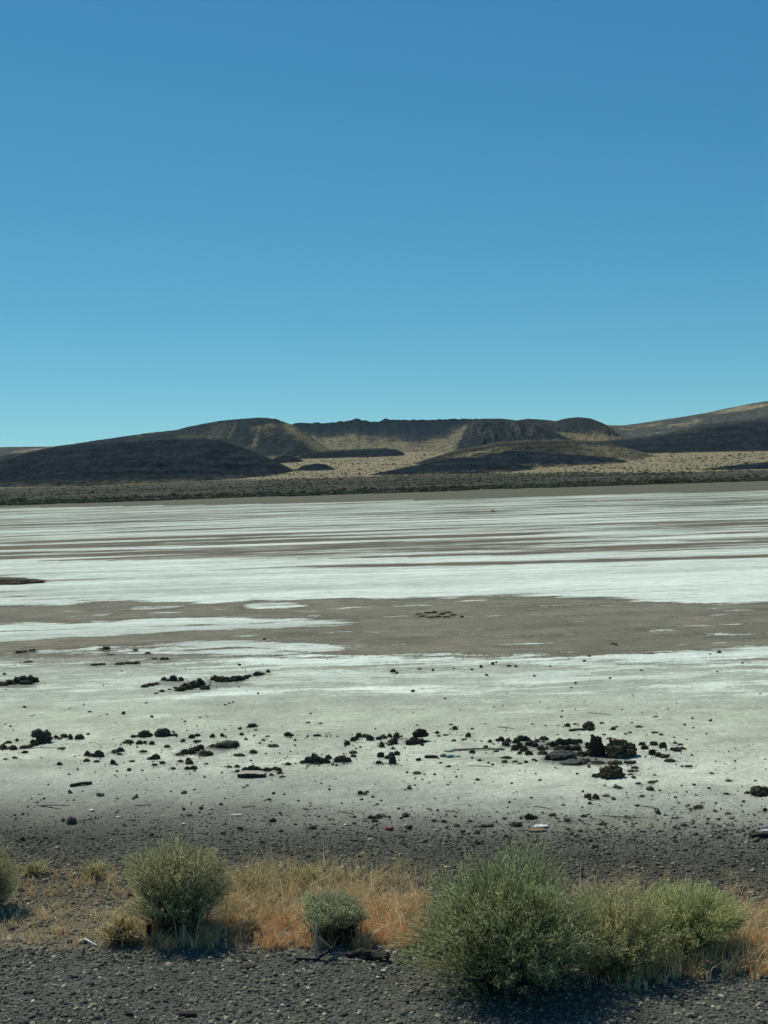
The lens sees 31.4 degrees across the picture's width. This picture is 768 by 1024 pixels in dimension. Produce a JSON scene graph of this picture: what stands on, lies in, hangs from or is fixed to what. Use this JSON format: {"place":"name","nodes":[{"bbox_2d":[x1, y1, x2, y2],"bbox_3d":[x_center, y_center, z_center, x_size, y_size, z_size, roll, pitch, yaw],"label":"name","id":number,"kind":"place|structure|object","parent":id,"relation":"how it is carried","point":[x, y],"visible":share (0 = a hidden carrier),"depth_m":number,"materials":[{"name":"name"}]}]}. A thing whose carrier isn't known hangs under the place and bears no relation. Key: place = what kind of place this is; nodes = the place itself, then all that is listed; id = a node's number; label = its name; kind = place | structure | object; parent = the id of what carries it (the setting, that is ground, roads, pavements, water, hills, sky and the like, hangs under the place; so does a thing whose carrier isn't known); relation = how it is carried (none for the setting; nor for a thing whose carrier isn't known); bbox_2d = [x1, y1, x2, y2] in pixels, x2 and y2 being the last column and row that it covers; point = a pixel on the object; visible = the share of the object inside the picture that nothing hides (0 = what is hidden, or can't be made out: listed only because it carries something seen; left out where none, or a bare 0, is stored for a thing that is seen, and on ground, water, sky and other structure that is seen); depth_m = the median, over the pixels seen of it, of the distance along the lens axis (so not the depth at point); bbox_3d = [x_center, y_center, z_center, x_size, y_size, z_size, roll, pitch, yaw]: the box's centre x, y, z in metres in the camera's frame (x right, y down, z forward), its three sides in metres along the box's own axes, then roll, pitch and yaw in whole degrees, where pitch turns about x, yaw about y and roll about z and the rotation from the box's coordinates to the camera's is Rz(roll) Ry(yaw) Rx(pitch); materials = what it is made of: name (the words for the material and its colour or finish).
{"place":"outdoors","nodes":[
{"label":"outdoors","id":0,"kind":"place"},
{"bbox_2d":[0,446,50,455],"bbox_3d":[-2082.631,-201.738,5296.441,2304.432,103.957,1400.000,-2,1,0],"label":"hill","id":1,"kind":"structure","parent":0,"point":[9,450],"depth_m":5272.33,"materials":[{"name":"soil"}]},
{"bbox_2d":[0,439,294,486],"bbox_3d":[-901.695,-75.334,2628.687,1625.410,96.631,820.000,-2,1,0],"label":"hill","id":2,"kind":"structure","parent":0,"point":[157,461],"depth_m":2376.42,"materials":[{"name":"stone"}]},
{"bbox_2d":[0,418,329,461],"bbox_3d":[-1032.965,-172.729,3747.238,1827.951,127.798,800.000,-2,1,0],"label":"hill","id":3,"kind":"structure","parent":0,"point":[270,438],"depth_m":3623.63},
{"bbox_2d":[239,963,257,968],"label":"rock","id":4,"kind":"object","parent":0,"point":[247,966],"visible":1,"depth_m":8.65,"materials":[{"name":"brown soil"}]},
{"bbox_2d":[273,455,302,462],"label":"hill","id":5,"kind":"structure","parent":0,"point":[285,459],"depth_m":3117.42,"materials":[{"name":"soil"}]},
{"bbox_2d":[295,463,333,470],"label":"hill","id":6,"kind":"structure","parent":0,"point":[317,467],"depth_m":2621.92,"materials":[{"name":"stone"}]},
{"bbox_2d":[298,448,404,458],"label":"hill","id":7,"kind":"structure","parent":0,"point":[373,452],"depth_m":3319.81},
{"bbox_2d":[0,451,767,1023],"bbox_3d":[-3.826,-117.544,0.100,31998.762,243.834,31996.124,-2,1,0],"label":"ground","id":8,"kind":"structure","parent":0,"point":[658,583],"depth_m":22.46,"materials":[{"name":"sand"}]},
{"bbox_2d":[0,743,7,749],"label":"rock","id":9,"kind":"object","parent":8,"relation":"on","point":[3,746],"visible":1,"depth_m":16.58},
{"bbox_2d":[0,835,22,906],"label":"sagebrush","id":10,"kind":"object","parent":8,"relation":"on","point":[4,878],"visible":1,"depth_m":10.12,"materials":[{"name":"green plant"}]},
{"bbox_2d":[8,745,16,749],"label":"rock","id":11,"kind":"object","parent":8,"relation":"on","point":[12,747],"visible":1,"depth_m":16.53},
{"bbox_2d":[13,677,22,683],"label":"rock","id":12,"kind":"object","parent":8,"relation":"on","point":[17,679],"visible":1,"depth_m":22.68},
{"bbox_2d":[19,882,24,910],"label":"dead stalk","id":13,"kind":"object","parent":8,"relation":"on","point":[21,897],"visible":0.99,"depth_m":10.10,"materials":[{"name":"plant"}]},
{"bbox_2d":[0,578,44,584],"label":"mud mound","id":14,"kind":"object","parent":8,"relation":"on","point":[11,581],"visible":1,"depth_m":50.33,"materials":[{"name":"soil"}]},
{"bbox_2d":[19,680,32,684],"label":"rock","id":15,"kind":"object","parent":8,"relation":"on","point":[26,682],"visible":1,"depth_m":22.56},
{"bbox_2d":[24,675,34,681],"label":"rock","id":16,"kind":"object","parent":8,"relation":"on","point":[30,678],"visible":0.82,"depth_m":22.74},
{"bbox_2d":[30,739,38,745],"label":"rock","id":17,"kind":"object","parent":8,"relation":"on","point":[34,742],"visible":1,"depth_m":16.80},
{"bbox_2d":[16,856,52,876],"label":"weed","id":18,"kind":"object","parent":8,"relation":"on","point":[29,870],"visible":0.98,"depth_m":10.97,"materials":[{"name":"beige plant"}]},
{"bbox_2d":[36,736,51,743],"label":"boulder","id":19,"kind":"object","parent":8,"relation":"on","point":[43,740],"visible":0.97,"depth_m":16.93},
{"bbox_2d":[31,728,51,737],"bbox_3d":[-4.269,2.744,16.989,0.228,0.104,0.184,-2,1,11],"label":"boulder","id":20,"kind":"object","parent":19,"relation":"on","point":[38,733],"visible":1,"depth_m":16.94,"materials":[{"name":"stone"}]},
{"bbox_2d":[66,817,76,824],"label":"boulder","id":21,"kind":"object","parent":8,"relation":"on","point":[71,820],"visible":1,"depth_m":12.68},
{"bbox_2d":[75,734,84,739],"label":"boulder","id":22,"kind":"object","parent":8,"relation":"on","point":[79,736],"visible":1,"depth_m":17.17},
{"bbox_2d":[70,781,91,786],"bbox_3d":[-3.193,2.863,14.379,0.232,0.036,0.039,-2,1,-28],"label":"board","id":23,"kind":"object","parent":8,"relation":"on","point":[81,783],"visible":1,"depth_m":14.37,"materials":[{"name":"grey wood"}]},
{"bbox_2d":[79,938,97,946],"bbox_3d":[-1.993,2.903,9.217,0.174,0.034,0.046,-1,1,25],"label":"plastic scrap","id":24,"kind":"object","parent":8,"relation":"on","point":[89,941],"visible":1,"depth_m":9.21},
{"bbox_2d":[74,857,115,877],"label":"weed","id":25,"kind":"object","parent":8,"relation":"on","point":[92,871],"visible":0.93,"depth_m":10.89,"materials":[{"name":"beige plant"}]},
{"bbox_2d":[92,750,104,756],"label":"rock","id":26,"kind":"object","parent":8,"relation":"on","point":[98,753],"visible":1,"depth_m":15.96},
{"bbox_2d":[92,903,150,947],"bbox_3d":[-1.769,2.790,9.240,0.419,0.286,0.400,-2,1,0],"label":"dry tussock","id":27,"kind":"object","parent":8,"relation":"on","point":[119,931],"visible":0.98,"depth_m":9.18,"materials":[{"name":"beige plant"}]},
{"bbox_2d":[122,739,133,743],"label":"rock","id":28,"kind":"object","parent":8,"relation":"on","point":[128,741],"visible":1,"depth_m":16.81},
{"bbox_2d":[138,730,149,737],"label":"boulder","id":29,"kind":"object","parent":8,"relation":"on","point":[144,733],"visible":1,"depth_m":17.19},
{"bbox_2d":[145,924,151,939],"bbox_3d":[-1.599,2.867,9.283,0.051,0.122,0.058,-2,1,-21],"label":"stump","id":30,"kind":"object","parent":8,"relation":"on","point":[148,931],"visible":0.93,"depth_m":9.27,"materials":[{"name":"brown wood"}]},
{"bbox_2d":[151,754,159,758],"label":"rock","id":31,"kind":"object","parent":8,"relation":"on","point":[155,756],"visible":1,"depth_m":15.66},
{"bbox_2d":[154,728,170,736],"bbox_3d":[-2.794,2.777,17.234,0.214,0.111,0.168,-2,1,0],"label":"boulder","id":32,"kind":"object","parent":8,"relation":"on","point":[163,732],"visible":1,"depth_m":17.18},
{"bbox_2d":[170,675,176,680],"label":"rock","id":33,"kind":"object","parent":8,"relation":"on","point":[173,677],"visible":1,"depth_m":22.33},
{"bbox_2d":[118,832,239,939],"bbox_3d":[-1.422,2.541,9.431,0.865,0.743,0.949,-2,1,0],"label":"sagebrush","id":34,"kind":"object","parent":8,"relation":"on","point":[172,885],"visible":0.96,"depth_m":9.30,"materials":[{"name":"green plant"}]},
{"bbox_2d":[174,686,185,690],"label":"rock","id":35,"kind":"object","parent":8,"relation":"on","point":[180,688],"visible":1,"depth_m":21.07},
{"bbox_2d":[182,924,185,947],"bbox_3d":[-1.336,2.840,9.108,0.030,0.172,0.023,-2,1,0],"label":"stake","id":36,"kind":"object","parent":8,"relation":"on","point":[183,936],"visible":1,"depth_m":9.10,"materials":[{"name":"grey wood"}]},
{"bbox_2d":[180,683,193,689],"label":"rock","id":37,"kind":"object","parent":8,"relation":"on","point":[187,686],"visible":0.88,"depth_m":21.22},
{"bbox_2d":[179,1010,196,1015],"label":"rock","id":38,"kind":"object","parent":8,"relation":"on","point":[187,1013],"visible":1,"depth_m":7.89,"materials":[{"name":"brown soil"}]},
{"bbox_2d":[186,747,195,753],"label":"rock","id":39,"kind":"object","parent":8,"relation":"on","point":[191,750],"visible":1,"depth_m":15.93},
{"bbox_2d":[189,680,199,687],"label":"rock","id":40,"kind":"object","parent":8,"relation":"on","point":[194,683],"visible":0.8,"depth_m":21.39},
{"bbox_2d":[197,678,205,685],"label":"rock","id":41,"kind":"object","parent":8,"relation":"on","point":[201,682],"visible":0.69,"depth_m":21.57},
{"bbox_2d":[198,750,208,755],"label":"rock","id":42,"kind":"object","parent":8,"relation":"on","point":[203,753],"visible":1,"depth_m":15.78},
{"bbox_2d":[199,685,209,689],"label":"rock","id":43,"kind":"object","parent":8,"relation":"on","point":[204,687],"visible":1,"depth_m":21.18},
{"bbox_2d":[215,676,223,681],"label":"rock","id":44,"kind":"object","parent":8,"relation":"on","point":[219,679],"visible":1,"depth_m":22.06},
{"bbox_2d":[213,740,239,748],"bbox_3d":[-1.889,2.774,16.346,0.290,0.076,0.256,-1,1,41],"label":"rock","id":45,"kind":"object","parent":8,"relation":"on","point":[229,744],"visible":1,"depth_m":16.27,"materials":[{"name":"stone"}]},
{"bbox_2d":[223,676,231,681],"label":"rock","id":46,"kind":"object","parent":8,"relation":"on","point":[227,679],"visible":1,"depth_m":22.00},
{"bbox_2d":[230,675,238,680],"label":"rock","id":47,"kind":"object","parent":8,"relation":"on","point":[234,678],"visible":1,"depth_m":22.11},
{"bbox_2d":[237,770,265,777],"bbox_3d":[-1.406,2.790,14.515,0.293,0.056,0.109,-2,8,9],"label":"board","id":48,"kind":"object","parent":8,"relation":"on","point":[251,774],"visible":1,"depth_m":14.48,"materials":[{"name":"grey wood"}]},
{"bbox_2d":[246,723,257,727],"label":"boulder","id":49,"kind":"object","parent":8,"relation":"on","point":[250,725],"visible":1,"depth_m":17.65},
{"bbox_2d":[240,915,264,937],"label":"weed","id":50,"kind":"object","parent":8,"relation":"on","point":[255,923],"visible":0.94,"depth_m":9.27,"materials":[{"name":"beige plant"}]},
{"bbox_2d":[228,862,277,893],"bbox_3d":[-1.021,2.757,10.295,0.404,0.263,0.380,-1,1,41],"label":"weed","id":51,"kind":"object","parent":8,"relation":"on","point":[250,876],"visible":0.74,"depth_m":10.28,"materials":[{"name":"beige plant"}]},
{"bbox_2d":[252,671,262,675],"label":"rock","id":52,"kind":"object","parent":8,"relation":"on","point":[257,673],"visible":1,"depth_m":22.69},
{"bbox_2d":[296,839,307,868],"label":"dead stalk","id":53,"kind":"object","parent":8,"relation":"on","point":[301,855],"visible":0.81,"depth_m":10.59,"materials":[{"name":"plant"}]},
{"bbox_2d":[280,859,327,889],"bbox_3d":[-0.620,2.755,10.438,0.391,0.226,0.436,-2,1,0],"label":"weed","id":54,"kind":"object","parent":8,"relation":"on","point":[303,876],"visible":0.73,"depth_m":10.42,"materials":[{"name":"beige plant"}]},
{"bbox_2d":[308,753,319,763],"bbox_3d":[-0.774,2.744,15.175,0.131,0.122,0.118,-1,1,40],"label":"rock","id":55,"kind":"object","parent":8,"relation":"on","point":[313,758],"visible":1,"depth_m":15.15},
{"bbox_2d":[296,946,333,960],"bbox_3d":[-0.444,2.839,8.761,0.250,0.080,0.069,-2,1,0],"label":"rubber strip","id":56,"kind":"object","parent":8,"relation":"on","point":[318,957],"visible":1,"depth_m":8.75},
{"bbox_2d":[303,914,330,956],"bbox_3d":[-0.420,2.743,8.788,0.197,0.303,0.028,-2,1,0],"label":"bleached stick","id":57,"kind":"object","parent":8,"relation":"on","point":[315,942],"visible":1,"depth_m":8.78,"materials":[{"name":"grey wood"}]},
{"bbox_2d":[296,886,370,948],"bbox_3d":[-0.336,2.693,9.167,0.507,0.370,0.536,-2,1,-24],"label":"rabbitbrush","id":58,"kind":"object","parent":8,"relation":"on","point":[336,912],"visible":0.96,"depth_m":9.07,"materials":[{"name":"green plant"}]},
{"bbox_2d":[339,755,346,761],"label":"rock","id":59,"kind":"object","parent":8,"relation":"on","point":[342,758],"visible":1,"depth_m":15.16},
{"bbox_2d":[331,947,389,962],"bbox_3d":[-0.157,2.841,8.794,0.408,0.092,0.181,-2,1,16],"label":"log","id":60,"kind":"object","parent":8,"relation":"on","point":[367,954],"visible":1,"depth_m":8.73,"materials":[{"name":"brown wood"}]},
{"bbox_2d":[366,735,373,740],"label":"rock","id":61,"kind":"object","parent":8,"relation":"on","point":[369,738],"visible":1,"depth_m":16.42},
{"bbox_2d":[0,636,766,891],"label":"pebbles","id":62,"kind":"object","parent":8,"relation":"on","point":[594,846],"visible":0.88,"depth_m":13.92,"materials":[{"name":"stone"}]},
{"bbox_2d":[0,791,767,990],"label":"dry grass","id":63,"kind":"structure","parent":8,"relation":"on","point":[398,909],"depth_m":9.47,"materials":[{"name":"plant"}]},
{"bbox_2d":[0,451,767,505],"bbox_3d":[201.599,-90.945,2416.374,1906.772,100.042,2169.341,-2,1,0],"label":"desert scrub","id":64,"kind":"object","parent":8,"relation":"on","point":[403,489],"visible":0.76,"depth_m":1661.03,"materials":[{"name":"plant"}]},
{"bbox_2d":[388,755,395,763],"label":"rock","id":65,"kind":"object","parent":8,"relation":"on","point":[392,758],"visible":1,"depth_m":15.01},
{"bbox_2d":[405,739,413,744],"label":"rock","id":66,"kind":"object","parent":8,"relation":"on","point":[409,742],"visible":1,"depth_m":16.08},
{"bbox_2d":[413,738,421,743],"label":"rock","id":67,"kind":"object","parent":8,"relation":"on","point":[417,740],"visible":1,"depth_m":16.10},
{"bbox_2d":[425,755,437,757],"bbox_3d":[0.529,2.731,15.254,0.145,0.031,0.055,-2,1,9],"label":"board","id":68,"kind":"object","parent":8,"relation":"on","point":[431,756],"visible":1,"depth_m":15.23,"materials":[{"name":"grey wood"}]},
{"bbox_2d":[451,748,504,750],"bbox_3d":[1.071,2.710,15.597,0.614,0.029,0.022,-2,1,5],"label":"pole","id":69,"kind":"object","parent":8,"relation":"on","point":[479,749],"visible":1,"depth_m":15.58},
{"bbox_2d":[384,828,633,1006],"bbox_3d":[0.736,2.378,8.153,1.378,0.962,1.336,-1,1,44],"label":"rabbitbrush","id":70,"kind":"object","parent":8,"relation":"on","point":[507,939],"visible":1,"depth_m":8.03,"materials":[{"name":"green plant"}]},
{"bbox_2d":[509,821,522,826],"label":"rock","id":71,"kind":"object","parent":8,"relation":"on","point":[516,824],"visible":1,"depth_m":12.06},
{"bbox_2d":[524,740,532,745],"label":"rock","id":72,"kind":"object","parent":8,"relation":"on","point":[528,743],"visible":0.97,"depth_m":15.75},
{"bbox_2d":[524,813,533,819],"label":"rock","id":73,"kind":"object","parent":8,"relation":"on","point":[528,816],"visible":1,"depth_m":12.30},
{"bbox_2d":[528,827,545,831],"bbox_3d":[1.333,2.763,11.871,0.154,0.024,0.108,-2,1,-10],"label":"cardboard","id":74,"kind":"object","parent":8,"relation":"on","point":[538,829],"visible":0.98,"depth_m":11.85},
{"bbox_2d":[534,824,547,827],"bbox_3d":[1.384,2.760,12.006,0.122,0.024,0.088,-2,1,13],"label":"plastic bottle","id":75,"kind":"object","parent":8,"relation":"on","point":[541,825],"visible":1,"depth_m":11.98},
{"bbox_2d":[537,750,547,754],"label":"rock","id":76,"kind":"object","parent":8,"relation":"on","point":[542,752],"visible":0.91,"depth_m":15.22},
{"bbox_2d":[549,741,558,746],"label":"rock","id":77,"kind":"object","parent":8,"relation":"on","point":[553,744],"visible":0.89,"depth_m":15.65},
{"bbox_2d":[553,745,562,749],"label":"rock","id":78,"kind":"object","parent":8,"relation":"on","point":[558,747],"visible":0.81,"depth_m":15.43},
{"bbox_2d":[547,750,576,759],"bbox_3d":[1.953,2.662,15.004,0.330,0.091,0.259,-2,1,0],"label":"rock slab","id":79,"kind":"object","parent":8,"relation":"on","point":[560,754],"visible":0.96,"depth_m":14.94,"materials":[{"name":"stone"}]},
{"bbox_2d":[559,739,568,744],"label":"rock","id":80,"kind":"object","parent":8,"relation":"on","point":[563,741],"visible":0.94,"depth_m":15.71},
{"bbox_2d":[562,745,573,750],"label":"rock","id":81,"kind":"object","parent":8,"relation":"on","point":[567,748],"visible":0.71,"depth_m":15.37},
{"bbox_2d":[559,758,586,764],"bbox_3d":[2.026,2.688,14.709,0.287,0.047,0.246,-2,1,-25],"label":"rock slab","id":82,"kind":"object","parent":8,"relation":"on","point":[572,761],"visible":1,"depth_m":14.66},
{"bbox_2d":[570,738,577,744],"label":"rock","id":83,"kind":"object","parent":8,"relation":"on","point":[574,741],"visible":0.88,"depth_m":15.74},
{"bbox_2d":[572,744,580,750],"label":"rock","id":84,"kind":"object","parent":8,"relation":"on","point":[576,747],"visible":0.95,"depth_m":15.39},
{"bbox_2d":[569,728,586,730],"bbox_3d":[2.369,2.653,16.651,0.232,0.028,0.033,-2,1,-6],"label":"bar","id":85,"kind":"object","parent":8,"relation":"on","point":[574,729],"visible":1,"depth_m":16.64,"materials":[{"name":"black rubber"}]},
{"bbox_2d":[575,750,586,756],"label":"rock","id":86,"kind":"object","parent":8,"relation":"on","point":[580,753],"visible":0.98,"depth_m":15.10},
{"bbox_2d":[582,721,594,727],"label":"boulder","id":87,"kind":"object","parent":8,"relation":"on","point":[587,724],"visible":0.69,"depth_m":16.79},
{"bbox_2d":[589,735,605,756],"bbox_3d":[2.349,2.584,15.078,0.163,0.238,0.175,-1,1,27],"label":"boulder","id":88,"kind":"object","parent":8,"relation":"on","point":[596,748],"visible":1,"depth_m":15.04,"materials":[{"name":"stone"}]},
{"bbox_2d":[590,760,605,763],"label":"rock","id":89,"kind":"object","parent":8,"relation":"on","point":[598,762],"visible":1,"depth_m":14.66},
{"bbox_2d":[599,764,625,779],"bbox_3d":[2.325,2.643,13.929,0.287,0.139,0.226,-2,1,-11],"label":"boulder","id":90,"kind":"object","parent":8,"relation":"on","point":[610,771],"visible":1,"depth_m":13.86,"materials":[{"name":"stone"}]},
{"bbox_2d":[607,760,621,764],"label":"rock","id":91,"kind":"object","parent":8,"relation":"on","point":[615,762],"visible":0.93,"depth_m":14.59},
{"bbox_2d":[603,738,636,758],"bbox_3d":[2.604,2.592,15.032,0.393,0.220,0.290,-2,1,-31],"label":"boulder","id":92,"kind":"object","parent":8,"relation":"on","point":[613,747],"visible":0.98,"depth_m":14.96,"materials":[{"name":"stone"}]},
{"bbox_2d":[623,760,636,763],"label":"rock","id":93,"kind":"object","parent":8,"relation":"on","point":[629,762],"visible":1,"depth_m":14.60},
{"bbox_2d":[561,875,700,980],"bbox_3d":[1.401,2.509,8.400,0.938,0.655,0.908,-2,1,-34],"label":"rabbitbrush","id":94,"kind":"object","parent":8,"relation":"on","point":[628,927],"visible":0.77,"depth_m":8.29,"materials":[{"name":"green plant"}]},
{"bbox_2d":[648,749,655,754],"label":"rock","id":95,"kind":"object","parent":8,"relation":"on","point":[652,751],"visible":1,"depth_m":15.04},
{"bbox_2d":[658,742,666,747],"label":"rock","id":96,"kind":"object","parent":8,"relation":"on","point":[662,744],"visible":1,"depth_m":15.37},
{"bbox_2d":[673,746,681,751],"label":"rock","id":97,"kind":"object","parent":8,"relation":"on","point":[677,749],"visible":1,"depth_m":15.15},
{"bbox_2d":[618,876,753,958],"bbox_3d":[1.927,2.575,8.645,0.891,0.487,0.848,-2,1,0],"label":"rabbitbrush","id":98,"kind":"object","parent":8,"relation":"on","point":[715,920],"visible":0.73,"depth_m":8.55,"materials":[{"name":"green plant"}]},
{"bbox_2d":[749,832,767,838],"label":"board","id":99,"kind":"object","parent":8,"relation":"on","point":[758,834],"visible":1,"depth_m":11.38,"materials":[{"name":"grey wood"}]},
{"bbox_2d":[749,785,767,796],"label":"boulder","id":100,"kind":"object","parent":8,"relation":"on","point":[758,791],"visible":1,"depth_m":12.93,"materials":[{"name":"stone"}]},
{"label":"rock","id":101,"kind":"object","parent":8,"relation":"on","visible":0},
{"bbox_2d":[412,728,428,737],"bbox_3d":[0.433,2.633,16.315,0.196,0.102,0.153,-2,1,-11],"label":"boulder","id":102,"kind":"object","parent":101,"relation":"on","point":[418,733],"visible":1,"depth_m":16.26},
{"bbox_2d":[0,791,767,1023],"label":"gravel","id":103,"kind":"structure","parent":0,"point":[515,1007],"depth_m":8.83,"materials":[{"name":"gravel"}]},
{"bbox_2d":[0,0,767,446],"label":"sky","id":104,"kind":"structure","parent":0,"point":[288,211],"materials":[{"name":"blue"}]},
{"bbox_2d":[292,418,477,452],"bbox_3d":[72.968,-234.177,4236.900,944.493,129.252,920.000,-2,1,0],"label":"hill","id":105,"kind":"structure","parent":0,"point":[409,436],"depth_m":4163.34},
{"bbox_2d":[370,457,534,474],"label":"hill","id":106,"kind":"structure","parent":0,"point":[463,465],"depth_m":2263.20,"materials":[{"name":"stone"}]},
{"bbox_2d":[428,418,570,452],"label":"hill","id":107,"kind":"structure","parent":0,"point":[479,432],"depth_m":3583.10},
{"bbox_2d":[413,439,652,463],"bbox_3d":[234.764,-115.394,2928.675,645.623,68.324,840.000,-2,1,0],"label":"hill","id":108,"kind":"structure","parent":0,"point":[588,448],"depth_m":2694.23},
{"bbox_2d":[479,450,626,466],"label":"hill","id":109,"kind":"structure","parent":0,"point":[533,459],"depth_m":2470.88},
{"bbox_2d":[516,417,622,440],"bbox_3d":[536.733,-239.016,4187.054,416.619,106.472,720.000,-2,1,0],"label":"hill","id":110,"kind":"structure","parent":0,"point":[582,428],"depth_m":4084.48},
{"bbox_2d":[598,418,767,452],"bbox_3d":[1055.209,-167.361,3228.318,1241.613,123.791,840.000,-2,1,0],"label":"hill","id":111,"kind":"structure","parent":0,"point":[741,435],"depth_m":2990.01,"materials":[{"name":"soil"}]},
{"bbox_2d":[607,401,767,437],"bbox_3d":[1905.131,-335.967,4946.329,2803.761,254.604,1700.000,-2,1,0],"label":"hill","id":112,"kind":"structure","parent":0,"point":[758,410],"depth_m":4987.77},
{"bbox_2d":[701,462,767,469],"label":"hill","id":113,"kind":"structure","parent":0,"point":[763,465],"depth_m":1947.69,"materials":[{"name":"stone"}]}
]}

